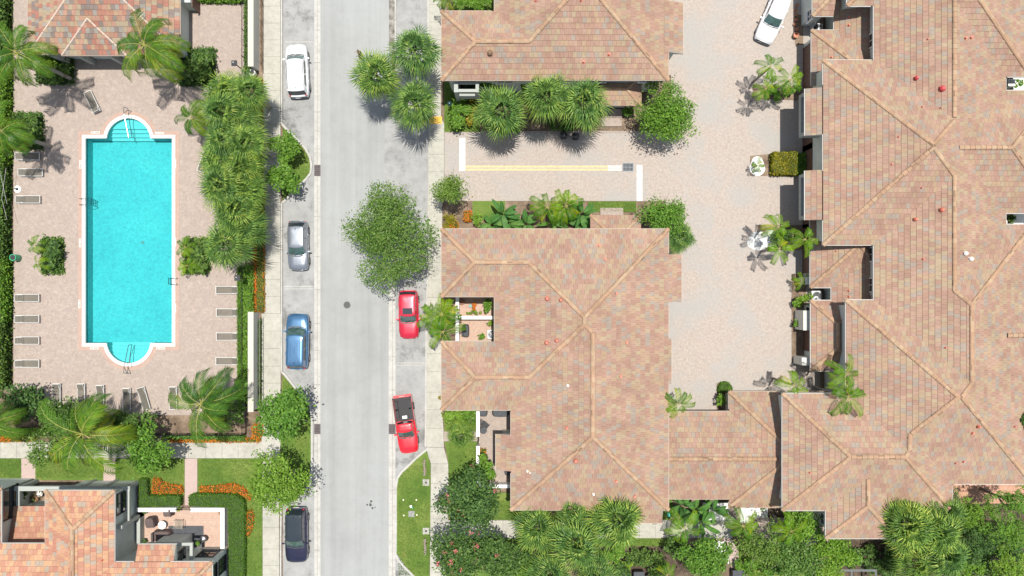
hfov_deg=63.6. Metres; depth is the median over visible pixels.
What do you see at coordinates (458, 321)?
patio wall
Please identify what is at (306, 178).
kerb
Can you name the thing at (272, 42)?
pavement
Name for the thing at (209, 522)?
patio paving
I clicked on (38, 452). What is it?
tree
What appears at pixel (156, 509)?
patio wall
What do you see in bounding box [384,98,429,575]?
parking lane
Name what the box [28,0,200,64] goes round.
pool house
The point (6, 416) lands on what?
coconut palm
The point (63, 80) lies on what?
ground planting
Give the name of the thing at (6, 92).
hedge
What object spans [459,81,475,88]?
balcony door
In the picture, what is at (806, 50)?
garage door
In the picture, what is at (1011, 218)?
shrub
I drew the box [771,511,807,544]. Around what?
feather palm
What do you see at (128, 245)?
swimming pool
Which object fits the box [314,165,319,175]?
drain grate
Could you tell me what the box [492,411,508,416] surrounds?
covered sofa
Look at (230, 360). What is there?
sun lounger
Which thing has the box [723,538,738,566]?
path
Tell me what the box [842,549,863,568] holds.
shrub
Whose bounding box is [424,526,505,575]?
flowering tree
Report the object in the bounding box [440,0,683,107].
townhouse
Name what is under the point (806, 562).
tree
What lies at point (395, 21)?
kerb
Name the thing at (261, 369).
hedge
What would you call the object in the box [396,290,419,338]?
parked car
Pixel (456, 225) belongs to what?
flower bed
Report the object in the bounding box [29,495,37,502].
potted plant
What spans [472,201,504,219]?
lawn
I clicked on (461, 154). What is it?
road marking
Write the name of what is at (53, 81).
shrub
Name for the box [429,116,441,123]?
tactile plate
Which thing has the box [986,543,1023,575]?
tree
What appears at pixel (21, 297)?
sun lounger
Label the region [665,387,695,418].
feather palm
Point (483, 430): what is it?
cafe table
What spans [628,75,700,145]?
tree
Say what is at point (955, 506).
fan palm
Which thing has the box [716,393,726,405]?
shrub
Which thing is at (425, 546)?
log
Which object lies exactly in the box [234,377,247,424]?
shrub
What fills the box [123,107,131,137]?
grab rail
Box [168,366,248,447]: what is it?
coconut palm
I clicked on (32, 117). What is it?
shrub
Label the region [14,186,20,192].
umbrella base
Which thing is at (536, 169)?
road marking
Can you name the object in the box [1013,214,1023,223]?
patio paving
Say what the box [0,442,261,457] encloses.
pavement
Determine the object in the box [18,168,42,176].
sun lounger
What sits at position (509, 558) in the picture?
tree
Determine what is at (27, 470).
path
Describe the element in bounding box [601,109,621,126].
entrance steps
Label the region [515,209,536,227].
banana plant
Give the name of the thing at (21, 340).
sun lounger
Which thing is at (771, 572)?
shrub
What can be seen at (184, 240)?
dwarf palm
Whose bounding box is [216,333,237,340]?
sun lounger
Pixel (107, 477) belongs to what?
path
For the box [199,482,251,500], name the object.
flower bed
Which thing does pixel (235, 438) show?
hedge
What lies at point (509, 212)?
banana plant
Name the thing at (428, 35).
kerb
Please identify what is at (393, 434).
gutter strip
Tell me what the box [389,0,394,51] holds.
gutter strip
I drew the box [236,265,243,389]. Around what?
hedge
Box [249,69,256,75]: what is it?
plant urn
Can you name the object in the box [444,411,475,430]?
lawn
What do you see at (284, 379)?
lawn
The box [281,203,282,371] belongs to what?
kerb
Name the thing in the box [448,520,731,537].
pavement
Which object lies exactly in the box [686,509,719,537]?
banana plant
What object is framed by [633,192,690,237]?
tree
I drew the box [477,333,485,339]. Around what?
shrub
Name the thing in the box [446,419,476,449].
fan palm
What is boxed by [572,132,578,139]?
wheelie bin
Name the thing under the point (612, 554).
shrub
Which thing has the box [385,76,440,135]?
fan palm
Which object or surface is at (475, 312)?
shrub
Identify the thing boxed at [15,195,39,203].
sun lounger
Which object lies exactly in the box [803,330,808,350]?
garage door
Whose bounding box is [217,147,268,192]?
fan palm
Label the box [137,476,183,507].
hedge
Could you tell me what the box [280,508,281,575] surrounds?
kerb
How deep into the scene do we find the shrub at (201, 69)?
73.12 m
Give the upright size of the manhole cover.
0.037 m
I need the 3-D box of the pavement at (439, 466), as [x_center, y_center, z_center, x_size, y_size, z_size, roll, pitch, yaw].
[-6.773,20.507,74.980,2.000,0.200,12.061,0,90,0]
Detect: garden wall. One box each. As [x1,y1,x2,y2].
[248,0,259,70]
[248,312,259,411]
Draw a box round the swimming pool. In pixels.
[78,115,175,365]
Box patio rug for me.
[168,526,203,546]
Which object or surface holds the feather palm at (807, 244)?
on the planting bed at (799, 228)
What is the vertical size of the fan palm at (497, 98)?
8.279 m
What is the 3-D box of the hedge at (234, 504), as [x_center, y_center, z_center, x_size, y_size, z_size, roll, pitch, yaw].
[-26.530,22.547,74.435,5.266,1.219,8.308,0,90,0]
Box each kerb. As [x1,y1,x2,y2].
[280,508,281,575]
[281,0,282,123]
[281,123,312,203]
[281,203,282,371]
[281,371,312,506]
[394,447,428,575]
[395,0,395,46]
[425,280,427,445]
[427,0,428,115]
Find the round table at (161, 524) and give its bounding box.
[158,521,166,528]
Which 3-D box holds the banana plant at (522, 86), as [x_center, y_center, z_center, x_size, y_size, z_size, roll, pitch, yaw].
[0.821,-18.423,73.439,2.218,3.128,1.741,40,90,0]
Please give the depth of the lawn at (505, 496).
74.91 m
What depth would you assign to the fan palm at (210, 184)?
67.66 m
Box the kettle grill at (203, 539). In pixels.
[200,534,206,542]
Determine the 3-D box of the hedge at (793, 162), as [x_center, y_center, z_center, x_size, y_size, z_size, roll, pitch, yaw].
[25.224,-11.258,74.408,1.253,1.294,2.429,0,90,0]
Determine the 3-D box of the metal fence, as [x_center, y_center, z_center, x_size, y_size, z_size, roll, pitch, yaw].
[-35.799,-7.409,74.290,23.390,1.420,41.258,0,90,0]
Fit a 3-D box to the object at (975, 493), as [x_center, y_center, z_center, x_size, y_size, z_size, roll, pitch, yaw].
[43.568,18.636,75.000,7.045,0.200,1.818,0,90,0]
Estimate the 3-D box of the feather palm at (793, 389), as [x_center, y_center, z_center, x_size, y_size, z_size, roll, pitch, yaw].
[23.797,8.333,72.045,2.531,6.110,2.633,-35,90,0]
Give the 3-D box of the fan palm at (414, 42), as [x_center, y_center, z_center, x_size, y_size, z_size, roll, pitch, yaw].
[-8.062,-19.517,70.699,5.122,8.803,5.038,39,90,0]
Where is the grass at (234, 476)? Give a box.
[0,0,816,575]
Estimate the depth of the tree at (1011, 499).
69.96 m
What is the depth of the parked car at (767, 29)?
73.97 m
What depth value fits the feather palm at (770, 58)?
69.79 m
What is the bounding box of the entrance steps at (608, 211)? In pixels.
[600,208,622,214]
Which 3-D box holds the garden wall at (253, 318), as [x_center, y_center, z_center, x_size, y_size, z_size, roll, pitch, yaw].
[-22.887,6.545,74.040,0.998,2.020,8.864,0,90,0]
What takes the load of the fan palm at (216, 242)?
on the soil
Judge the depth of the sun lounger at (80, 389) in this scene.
74.53 m
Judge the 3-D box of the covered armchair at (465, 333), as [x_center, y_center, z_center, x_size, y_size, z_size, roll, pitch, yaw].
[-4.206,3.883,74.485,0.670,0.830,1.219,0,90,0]
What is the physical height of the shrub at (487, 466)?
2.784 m
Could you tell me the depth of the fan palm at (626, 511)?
67.56 m
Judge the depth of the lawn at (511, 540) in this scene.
74.91 m
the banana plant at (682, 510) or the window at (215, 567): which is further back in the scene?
the banana plant at (682, 510)
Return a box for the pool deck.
[13,0,245,414]
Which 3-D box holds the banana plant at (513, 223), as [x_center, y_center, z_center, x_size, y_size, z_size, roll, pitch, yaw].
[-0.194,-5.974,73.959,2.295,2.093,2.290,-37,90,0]
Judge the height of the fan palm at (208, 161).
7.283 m
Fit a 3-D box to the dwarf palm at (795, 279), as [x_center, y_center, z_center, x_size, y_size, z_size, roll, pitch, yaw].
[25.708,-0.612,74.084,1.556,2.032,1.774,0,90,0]
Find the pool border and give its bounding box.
[78,111,179,370]
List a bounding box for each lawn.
[0,458,20,477]
[35,458,102,479]
[115,458,184,494]
[198,458,262,575]
[280,376,310,500]
[283,127,309,199]
[397,451,430,575]
[444,82,479,131]
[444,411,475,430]
[444,441,478,519]
[450,538,527,575]
[453,0,493,10]
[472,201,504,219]
[488,492,522,519]
[567,538,668,545]
[588,201,635,211]
[662,500,672,519]
[736,545,819,575]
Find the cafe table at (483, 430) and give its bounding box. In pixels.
[480,427,486,433]
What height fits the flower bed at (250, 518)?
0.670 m
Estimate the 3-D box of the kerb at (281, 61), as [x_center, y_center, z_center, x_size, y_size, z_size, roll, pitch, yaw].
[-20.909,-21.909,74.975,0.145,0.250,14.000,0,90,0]
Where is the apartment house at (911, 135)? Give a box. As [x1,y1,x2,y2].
[766,0,1023,539]
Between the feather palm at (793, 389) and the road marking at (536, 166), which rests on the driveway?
the road marking at (536, 166)
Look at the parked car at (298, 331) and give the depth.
73.59 m
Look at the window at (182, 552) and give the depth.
71.42 m
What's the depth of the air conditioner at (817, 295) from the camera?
74.03 m
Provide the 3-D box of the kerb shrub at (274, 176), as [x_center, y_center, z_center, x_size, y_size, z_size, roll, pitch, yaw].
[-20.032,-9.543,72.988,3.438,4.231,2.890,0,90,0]
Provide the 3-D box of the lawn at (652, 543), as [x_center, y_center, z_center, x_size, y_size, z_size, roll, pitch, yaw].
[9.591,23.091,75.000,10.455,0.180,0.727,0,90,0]
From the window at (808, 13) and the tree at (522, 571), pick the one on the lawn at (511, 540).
the tree at (522, 571)
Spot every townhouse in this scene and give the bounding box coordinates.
[0,478,228,575]
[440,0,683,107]
[440,214,681,523]
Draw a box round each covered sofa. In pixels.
[151,528,173,541]
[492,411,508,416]
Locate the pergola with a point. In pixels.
(861, 570)
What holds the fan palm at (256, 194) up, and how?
on the soil
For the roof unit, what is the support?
attached to the apartment house at (911, 135)
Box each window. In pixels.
[3,483,18,521]
[116,490,125,516]
[177,546,185,560]
[195,549,220,556]
[213,562,217,575]
[218,554,226,575]
[496,81,513,82]
[637,81,653,82]
[806,8,812,23]
[819,511,823,525]
[869,32,871,48]
[869,247,871,261]
[869,278,871,292]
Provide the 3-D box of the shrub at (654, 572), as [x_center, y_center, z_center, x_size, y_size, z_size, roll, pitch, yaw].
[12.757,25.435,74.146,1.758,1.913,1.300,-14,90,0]
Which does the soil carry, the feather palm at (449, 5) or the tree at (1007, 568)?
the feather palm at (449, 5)
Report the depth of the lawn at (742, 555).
74.91 m
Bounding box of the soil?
[0,0,1012,575]
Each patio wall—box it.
[137,505,180,511]
[190,506,227,548]
[456,297,459,340]
[459,316,493,318]
[476,411,479,436]
[476,444,509,487]
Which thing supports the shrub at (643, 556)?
on the planting bed at (680, 569)
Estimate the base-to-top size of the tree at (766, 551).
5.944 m
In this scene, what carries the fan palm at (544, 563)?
on the soil
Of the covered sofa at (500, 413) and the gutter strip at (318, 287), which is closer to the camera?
the covered sofa at (500, 413)
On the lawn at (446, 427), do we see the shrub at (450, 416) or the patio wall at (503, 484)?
the shrub at (450, 416)
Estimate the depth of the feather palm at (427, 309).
69.94 m
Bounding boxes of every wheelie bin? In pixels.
[560,131,566,138]
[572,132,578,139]
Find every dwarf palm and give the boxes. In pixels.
[28,235,46,253]
[33,254,50,273]
[176,235,196,257]
[177,257,200,275]
[751,157,764,173]
[791,272,808,290]
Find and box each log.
[422,459,426,475]
[422,538,427,554]
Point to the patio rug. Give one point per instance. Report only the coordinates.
(197, 532)
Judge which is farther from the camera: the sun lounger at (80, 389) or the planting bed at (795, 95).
the planting bed at (795, 95)
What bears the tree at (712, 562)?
on the soil
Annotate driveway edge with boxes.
[444,131,649,132]
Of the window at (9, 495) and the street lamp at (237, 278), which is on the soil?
the street lamp at (237, 278)
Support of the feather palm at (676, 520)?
on the soil
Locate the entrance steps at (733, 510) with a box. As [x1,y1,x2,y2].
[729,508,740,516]
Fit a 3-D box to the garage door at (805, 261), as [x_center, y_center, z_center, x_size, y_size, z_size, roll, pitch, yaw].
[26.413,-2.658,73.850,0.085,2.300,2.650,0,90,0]
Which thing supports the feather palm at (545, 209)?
on the soil
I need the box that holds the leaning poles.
[0,170,6,218]
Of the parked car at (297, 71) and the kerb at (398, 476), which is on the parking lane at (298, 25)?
the parked car at (297, 71)
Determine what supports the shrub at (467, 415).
on the soil
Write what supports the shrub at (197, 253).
on the planting bed
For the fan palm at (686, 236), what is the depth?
71.38 m
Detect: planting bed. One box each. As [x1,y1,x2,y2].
[13,389,44,428]
[602,546,702,575]
[717,382,724,410]
[750,154,790,175]
[753,85,801,99]
[758,225,802,249]
[792,274,805,362]
[795,15,802,44]
[820,539,949,575]
[950,504,1023,575]
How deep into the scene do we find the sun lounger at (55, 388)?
74.53 m
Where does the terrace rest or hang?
on the soil
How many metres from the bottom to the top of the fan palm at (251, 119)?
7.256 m
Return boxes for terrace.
[750,517,827,544]
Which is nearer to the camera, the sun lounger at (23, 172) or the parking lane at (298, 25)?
the sun lounger at (23, 172)
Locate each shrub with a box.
[0,382,47,424]
[11,111,41,148]
[34,58,73,85]
[42,239,61,270]
[43,56,61,66]
[94,407,157,437]
[175,47,215,85]
[189,242,212,275]
[201,394,244,433]
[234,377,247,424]
[263,162,301,193]
[266,129,300,163]
[441,411,463,427]
[442,213,457,227]
[447,98,471,130]
[460,0,493,9]
[462,411,475,427]
[465,99,481,125]
[466,310,481,315]
[470,212,482,227]
[475,453,496,480]
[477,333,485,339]
[483,297,492,313]
[544,119,575,131]
[598,542,627,566]
[610,562,630,575]
[622,106,633,117]
[623,561,632,570]
[624,547,667,572]
[647,567,662,575]
[663,535,688,559]
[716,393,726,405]
[734,557,759,575]
[746,567,766,575]
[761,563,782,575]
[766,84,795,103]
[768,225,801,248]
[792,300,803,308]
[794,293,813,304]
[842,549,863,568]
[852,543,898,575]
[959,511,1023,575]
[1006,214,1016,222]
[1014,79,1023,87]
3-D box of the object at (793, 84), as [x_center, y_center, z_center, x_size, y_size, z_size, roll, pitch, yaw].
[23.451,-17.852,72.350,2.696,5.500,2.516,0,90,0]
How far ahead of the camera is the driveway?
74.97 m
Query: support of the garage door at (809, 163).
in the apartment house at (911, 135)
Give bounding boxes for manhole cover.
[343,301,350,308]
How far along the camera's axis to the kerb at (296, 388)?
74.85 m
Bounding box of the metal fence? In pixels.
[2,1,246,435]
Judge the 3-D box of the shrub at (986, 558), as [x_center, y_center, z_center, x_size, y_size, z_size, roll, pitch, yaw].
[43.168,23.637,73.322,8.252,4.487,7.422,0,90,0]
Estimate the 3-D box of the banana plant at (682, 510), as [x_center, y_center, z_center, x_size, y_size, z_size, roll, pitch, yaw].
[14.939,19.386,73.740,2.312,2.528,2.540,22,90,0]
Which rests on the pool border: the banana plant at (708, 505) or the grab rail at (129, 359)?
the grab rail at (129, 359)
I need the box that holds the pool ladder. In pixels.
[79,198,91,204]
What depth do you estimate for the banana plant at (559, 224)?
73.46 m
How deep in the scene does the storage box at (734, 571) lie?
73.99 m
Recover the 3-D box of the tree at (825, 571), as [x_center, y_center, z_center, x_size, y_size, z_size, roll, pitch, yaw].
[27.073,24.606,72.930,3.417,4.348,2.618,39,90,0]
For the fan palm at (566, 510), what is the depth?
68.61 m
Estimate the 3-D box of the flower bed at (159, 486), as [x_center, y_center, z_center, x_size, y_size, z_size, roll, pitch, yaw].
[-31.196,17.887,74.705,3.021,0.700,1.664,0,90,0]
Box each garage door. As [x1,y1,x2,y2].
[192,0,200,13]
[802,75,812,92]
[802,138,812,152]
[802,142,812,170]
[802,220,808,228]
[802,223,808,253]
[802,244,808,272]
[803,43,809,78]
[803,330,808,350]
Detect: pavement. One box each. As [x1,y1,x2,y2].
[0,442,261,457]
[262,314,280,575]
[263,0,280,312]
[426,0,443,446]
[426,447,448,575]
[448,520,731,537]
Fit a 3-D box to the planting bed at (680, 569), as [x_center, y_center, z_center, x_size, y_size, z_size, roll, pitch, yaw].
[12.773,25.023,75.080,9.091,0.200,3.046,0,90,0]
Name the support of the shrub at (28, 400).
on the soil
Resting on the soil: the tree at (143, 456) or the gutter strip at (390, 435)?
the tree at (143, 456)
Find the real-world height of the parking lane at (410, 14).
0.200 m
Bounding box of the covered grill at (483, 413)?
[480,411,487,416]
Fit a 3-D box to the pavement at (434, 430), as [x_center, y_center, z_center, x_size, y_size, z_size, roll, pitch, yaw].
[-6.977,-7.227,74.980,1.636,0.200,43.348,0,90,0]
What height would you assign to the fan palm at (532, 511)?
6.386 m
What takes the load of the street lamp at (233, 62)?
on the soil
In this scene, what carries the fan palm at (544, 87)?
on the soil
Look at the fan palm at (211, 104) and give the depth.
67.69 m
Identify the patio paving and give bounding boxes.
[145,506,227,546]
[460,297,493,340]
[479,411,509,481]
[1013,78,1023,89]
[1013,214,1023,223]
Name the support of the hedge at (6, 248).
on the soil
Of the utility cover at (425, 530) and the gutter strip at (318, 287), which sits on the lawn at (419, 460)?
the utility cover at (425, 530)
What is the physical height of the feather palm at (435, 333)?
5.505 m
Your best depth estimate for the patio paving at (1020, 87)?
73.00 m
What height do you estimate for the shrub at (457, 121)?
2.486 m
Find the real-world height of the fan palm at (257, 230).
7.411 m
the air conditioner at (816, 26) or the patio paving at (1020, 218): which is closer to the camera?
the patio paving at (1020, 218)
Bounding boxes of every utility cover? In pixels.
[408,511,414,516]
[423,479,428,485]
[423,528,428,533]
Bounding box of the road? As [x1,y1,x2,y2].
[320,0,391,575]
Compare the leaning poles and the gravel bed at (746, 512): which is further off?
the gravel bed at (746, 512)
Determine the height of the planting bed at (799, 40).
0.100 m
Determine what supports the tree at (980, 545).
on the soil
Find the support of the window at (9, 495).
in the townhouse at (94, 527)
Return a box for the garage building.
[669,390,828,508]
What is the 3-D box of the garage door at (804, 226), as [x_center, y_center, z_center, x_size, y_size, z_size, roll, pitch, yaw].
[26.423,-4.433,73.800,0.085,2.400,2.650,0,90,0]
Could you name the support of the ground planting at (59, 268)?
on the planting bed
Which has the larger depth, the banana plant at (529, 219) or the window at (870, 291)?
the banana plant at (529, 219)
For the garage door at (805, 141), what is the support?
in the apartment house at (911, 135)
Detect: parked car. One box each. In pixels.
[282,45,310,98]
[282,506,309,561]
[283,313,310,368]
[285,220,310,270]
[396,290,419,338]
[754,0,790,45]
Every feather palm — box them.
[416,303,448,328]
[424,292,461,330]
[424,309,466,348]
[433,0,461,9]
[529,193,563,225]
[552,189,584,224]
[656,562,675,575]
[664,507,700,542]
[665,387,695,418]
[723,506,757,539]
[750,76,776,100]
[752,54,783,82]
[757,213,789,238]
[760,234,794,265]
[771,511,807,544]
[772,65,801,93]
[772,370,807,392]
[787,228,818,257]
[813,377,866,417]
[824,353,858,390]
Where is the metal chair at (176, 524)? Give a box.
[173,520,183,528]
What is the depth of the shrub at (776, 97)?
73.93 m
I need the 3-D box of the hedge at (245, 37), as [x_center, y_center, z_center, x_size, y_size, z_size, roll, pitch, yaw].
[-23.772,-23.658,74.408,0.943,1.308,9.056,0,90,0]
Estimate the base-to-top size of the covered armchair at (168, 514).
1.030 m
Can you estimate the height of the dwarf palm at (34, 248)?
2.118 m
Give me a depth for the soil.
75.03 m
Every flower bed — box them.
[0,436,35,442]
[151,477,183,494]
[166,437,260,443]
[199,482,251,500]
[246,509,254,536]
[250,423,263,439]
[252,190,265,312]
[254,78,263,187]
[448,222,458,227]
[463,210,472,221]
[480,447,486,461]
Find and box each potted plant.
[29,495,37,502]
[34,491,42,499]
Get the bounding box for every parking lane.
[283,0,313,575]
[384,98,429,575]
[395,0,426,97]
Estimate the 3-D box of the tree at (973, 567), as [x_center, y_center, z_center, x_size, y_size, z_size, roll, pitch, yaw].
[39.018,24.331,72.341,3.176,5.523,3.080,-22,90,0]
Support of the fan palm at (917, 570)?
on the planting bed at (861, 543)
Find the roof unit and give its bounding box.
[1006,79,1014,88]
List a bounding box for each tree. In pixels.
[22,423,75,470]
[34,391,89,439]
[116,417,175,479]
[244,448,316,516]
[252,384,315,443]
[338,179,440,297]
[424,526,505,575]
[429,168,474,204]
[431,461,502,540]
[480,528,534,575]
[506,539,536,575]
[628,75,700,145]
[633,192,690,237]
[671,534,738,575]
[733,516,783,571]
[768,537,824,575]
[778,511,823,547]
[804,561,844,575]
[805,533,861,571]
[945,554,987,575]
[953,495,996,530]
[958,523,996,566]
[971,510,1023,557]
[979,487,1023,519]
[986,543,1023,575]
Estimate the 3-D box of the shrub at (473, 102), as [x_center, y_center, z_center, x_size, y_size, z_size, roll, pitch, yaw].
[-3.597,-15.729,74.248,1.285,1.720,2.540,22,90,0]
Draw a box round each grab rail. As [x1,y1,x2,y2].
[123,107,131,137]
[123,344,131,373]
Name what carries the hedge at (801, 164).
on the soil
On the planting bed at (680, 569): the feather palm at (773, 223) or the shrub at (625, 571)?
the shrub at (625, 571)
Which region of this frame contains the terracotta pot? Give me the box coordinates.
[793,32,798,37]
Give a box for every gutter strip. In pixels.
[314,0,316,575]
[317,0,319,575]
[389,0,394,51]
[389,279,392,575]
[393,279,394,575]
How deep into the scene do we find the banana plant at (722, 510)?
72.56 m
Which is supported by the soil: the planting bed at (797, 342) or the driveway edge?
the planting bed at (797, 342)
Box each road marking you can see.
[459,138,464,170]
[465,166,607,166]
[465,169,607,169]
[637,165,641,200]
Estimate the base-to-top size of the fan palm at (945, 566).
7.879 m
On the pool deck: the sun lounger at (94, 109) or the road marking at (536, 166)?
the sun lounger at (94, 109)
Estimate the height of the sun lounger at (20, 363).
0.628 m
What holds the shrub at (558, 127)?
on the soil
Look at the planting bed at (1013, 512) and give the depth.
74.98 m
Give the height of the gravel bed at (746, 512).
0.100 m
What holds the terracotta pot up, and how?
on the driveway
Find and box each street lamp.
[231,60,248,75]
[234,275,247,280]
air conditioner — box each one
[487,329,493,338]
[808,291,821,299]
[810,23,822,29]
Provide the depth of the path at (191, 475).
74.89 m
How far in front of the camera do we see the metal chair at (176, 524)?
74.43 m
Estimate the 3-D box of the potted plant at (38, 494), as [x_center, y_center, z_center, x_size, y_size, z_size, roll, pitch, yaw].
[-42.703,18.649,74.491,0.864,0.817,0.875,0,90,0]
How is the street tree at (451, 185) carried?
on the soil
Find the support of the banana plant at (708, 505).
on the soil
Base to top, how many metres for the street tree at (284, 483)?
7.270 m
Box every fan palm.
[197,87,255,140]
[197,139,244,185]
[197,157,251,212]
[199,117,255,163]
[200,69,252,118]
[202,217,259,273]
[207,187,263,232]
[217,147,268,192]
[217,198,270,254]
[219,170,269,213]
[221,101,269,134]
[222,65,273,116]
[222,122,270,163]
[347,48,403,105]
[385,22,443,85]
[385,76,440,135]
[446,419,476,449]
[466,83,529,143]
[508,508,558,555]
[517,506,546,519]
[519,70,570,126]
[520,547,571,575]
[539,507,605,574]
[553,77,616,135]
[553,501,586,525]
[575,548,617,575]
[580,495,646,554]
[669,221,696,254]
[877,496,941,558]
[885,542,936,575]
[901,500,963,559]
[910,526,970,575]
[926,485,970,528]
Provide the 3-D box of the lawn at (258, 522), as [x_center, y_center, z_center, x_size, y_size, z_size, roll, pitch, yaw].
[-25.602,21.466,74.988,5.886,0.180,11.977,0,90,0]
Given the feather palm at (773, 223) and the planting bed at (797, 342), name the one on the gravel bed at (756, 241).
the feather palm at (773, 223)
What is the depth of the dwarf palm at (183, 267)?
73.22 m
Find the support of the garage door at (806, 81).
in the apartment house at (911, 135)
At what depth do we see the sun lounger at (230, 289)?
74.53 m
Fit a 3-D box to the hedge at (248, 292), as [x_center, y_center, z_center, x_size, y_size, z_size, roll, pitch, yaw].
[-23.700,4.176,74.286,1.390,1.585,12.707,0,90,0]
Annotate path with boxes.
[21,458,34,479]
[103,458,114,480]
[185,458,197,504]
[444,431,477,440]
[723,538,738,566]
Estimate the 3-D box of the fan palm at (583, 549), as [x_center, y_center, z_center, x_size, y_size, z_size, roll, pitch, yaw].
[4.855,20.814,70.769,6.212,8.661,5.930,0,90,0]
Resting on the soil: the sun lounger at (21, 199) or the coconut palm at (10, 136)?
the coconut palm at (10, 136)
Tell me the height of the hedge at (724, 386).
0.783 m
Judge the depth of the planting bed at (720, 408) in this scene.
74.93 m
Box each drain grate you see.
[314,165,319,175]
[314,424,319,433]
[389,424,394,433]
[623,163,633,170]
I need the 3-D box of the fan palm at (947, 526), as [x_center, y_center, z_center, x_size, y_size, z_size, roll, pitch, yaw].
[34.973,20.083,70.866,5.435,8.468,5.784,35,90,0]
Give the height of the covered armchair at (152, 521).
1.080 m
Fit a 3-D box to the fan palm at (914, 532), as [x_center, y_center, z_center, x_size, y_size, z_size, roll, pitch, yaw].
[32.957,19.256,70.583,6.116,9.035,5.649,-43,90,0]
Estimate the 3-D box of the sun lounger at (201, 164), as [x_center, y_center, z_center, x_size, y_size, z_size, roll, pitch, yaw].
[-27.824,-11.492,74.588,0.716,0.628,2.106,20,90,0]
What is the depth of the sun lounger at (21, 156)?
74.53 m
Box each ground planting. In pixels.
[10,110,45,151]
[34,55,77,86]
[37,234,65,275]
[178,45,218,88]
[179,235,211,274]
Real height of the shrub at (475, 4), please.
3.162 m
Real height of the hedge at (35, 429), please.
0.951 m
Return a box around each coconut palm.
[0,20,73,86]
[0,100,52,156]
[0,390,39,440]
[36,390,137,476]
[116,8,191,84]
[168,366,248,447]
[174,99,210,135]
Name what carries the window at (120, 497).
in the townhouse at (94, 527)
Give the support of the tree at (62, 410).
on the soil
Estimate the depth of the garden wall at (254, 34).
73.38 m
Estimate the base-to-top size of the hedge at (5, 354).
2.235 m
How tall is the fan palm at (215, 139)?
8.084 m
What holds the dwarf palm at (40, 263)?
on the planting bed
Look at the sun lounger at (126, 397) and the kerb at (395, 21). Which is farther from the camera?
the kerb at (395, 21)
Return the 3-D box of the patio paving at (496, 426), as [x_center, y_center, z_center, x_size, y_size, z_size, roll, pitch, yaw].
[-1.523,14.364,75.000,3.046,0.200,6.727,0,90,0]
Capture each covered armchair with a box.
[145,515,158,527]
[163,510,174,516]
[462,324,468,336]
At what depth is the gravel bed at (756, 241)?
74.89 m
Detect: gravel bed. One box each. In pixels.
[702,503,767,563]
[747,156,777,249]
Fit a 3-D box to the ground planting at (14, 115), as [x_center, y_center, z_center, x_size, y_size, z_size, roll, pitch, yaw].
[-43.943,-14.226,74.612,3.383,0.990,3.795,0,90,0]
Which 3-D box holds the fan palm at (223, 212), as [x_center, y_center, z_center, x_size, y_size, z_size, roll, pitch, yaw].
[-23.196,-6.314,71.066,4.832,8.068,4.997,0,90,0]
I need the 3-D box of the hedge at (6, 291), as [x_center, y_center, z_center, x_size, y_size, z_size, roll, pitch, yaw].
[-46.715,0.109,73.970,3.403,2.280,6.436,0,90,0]
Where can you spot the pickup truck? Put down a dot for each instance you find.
(405, 424)
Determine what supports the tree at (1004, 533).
on the planting bed at (1013, 512)
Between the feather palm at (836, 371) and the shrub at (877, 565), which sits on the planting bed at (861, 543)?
the shrub at (877, 565)
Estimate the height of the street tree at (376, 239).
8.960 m
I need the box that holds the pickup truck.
[392,394,418,452]
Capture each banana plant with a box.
[479,213,502,227]
[480,83,507,98]
[491,199,518,227]
[497,214,522,227]
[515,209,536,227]
[520,83,529,91]
[536,208,567,227]
[567,200,596,227]
[567,218,589,227]
[666,500,694,523]
[680,500,712,523]
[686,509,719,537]
[698,500,728,523]
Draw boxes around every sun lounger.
[14,294,38,301]
[14,315,38,322]
[14,337,38,344]
[14,359,38,367]
[15,152,39,160]
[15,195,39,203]
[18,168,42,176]
[51,383,59,406]
[76,383,84,406]
[84,90,100,113]
[95,385,105,402]
[122,388,131,410]
[136,387,150,409]
[168,386,176,409]
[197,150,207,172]
[216,286,237,293]
[216,309,237,315]
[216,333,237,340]
[216,357,237,364]
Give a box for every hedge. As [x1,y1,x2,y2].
[0,0,13,72]
[0,67,13,165]
[0,162,13,261]
[0,256,13,322]
[0,319,13,389]
[0,427,55,437]
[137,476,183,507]
[161,434,245,442]
[188,491,247,575]
[198,0,243,4]
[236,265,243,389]
[241,264,255,404]
[243,0,252,75]
[258,319,262,405]
[716,381,732,392]
[768,151,788,176]
[786,150,798,175]
[796,152,806,175]
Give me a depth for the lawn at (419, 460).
74.90 m
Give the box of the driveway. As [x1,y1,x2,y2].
[444,0,819,410]
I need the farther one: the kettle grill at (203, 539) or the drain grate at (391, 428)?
the drain grate at (391, 428)
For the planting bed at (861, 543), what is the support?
on the soil
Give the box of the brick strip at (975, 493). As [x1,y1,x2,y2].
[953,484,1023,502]
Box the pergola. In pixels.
[838,565,876,575]
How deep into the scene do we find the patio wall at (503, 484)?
73.73 m
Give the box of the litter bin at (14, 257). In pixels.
[9,254,20,260]
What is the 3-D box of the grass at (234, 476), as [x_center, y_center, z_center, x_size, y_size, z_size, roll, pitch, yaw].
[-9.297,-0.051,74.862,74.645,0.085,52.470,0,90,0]

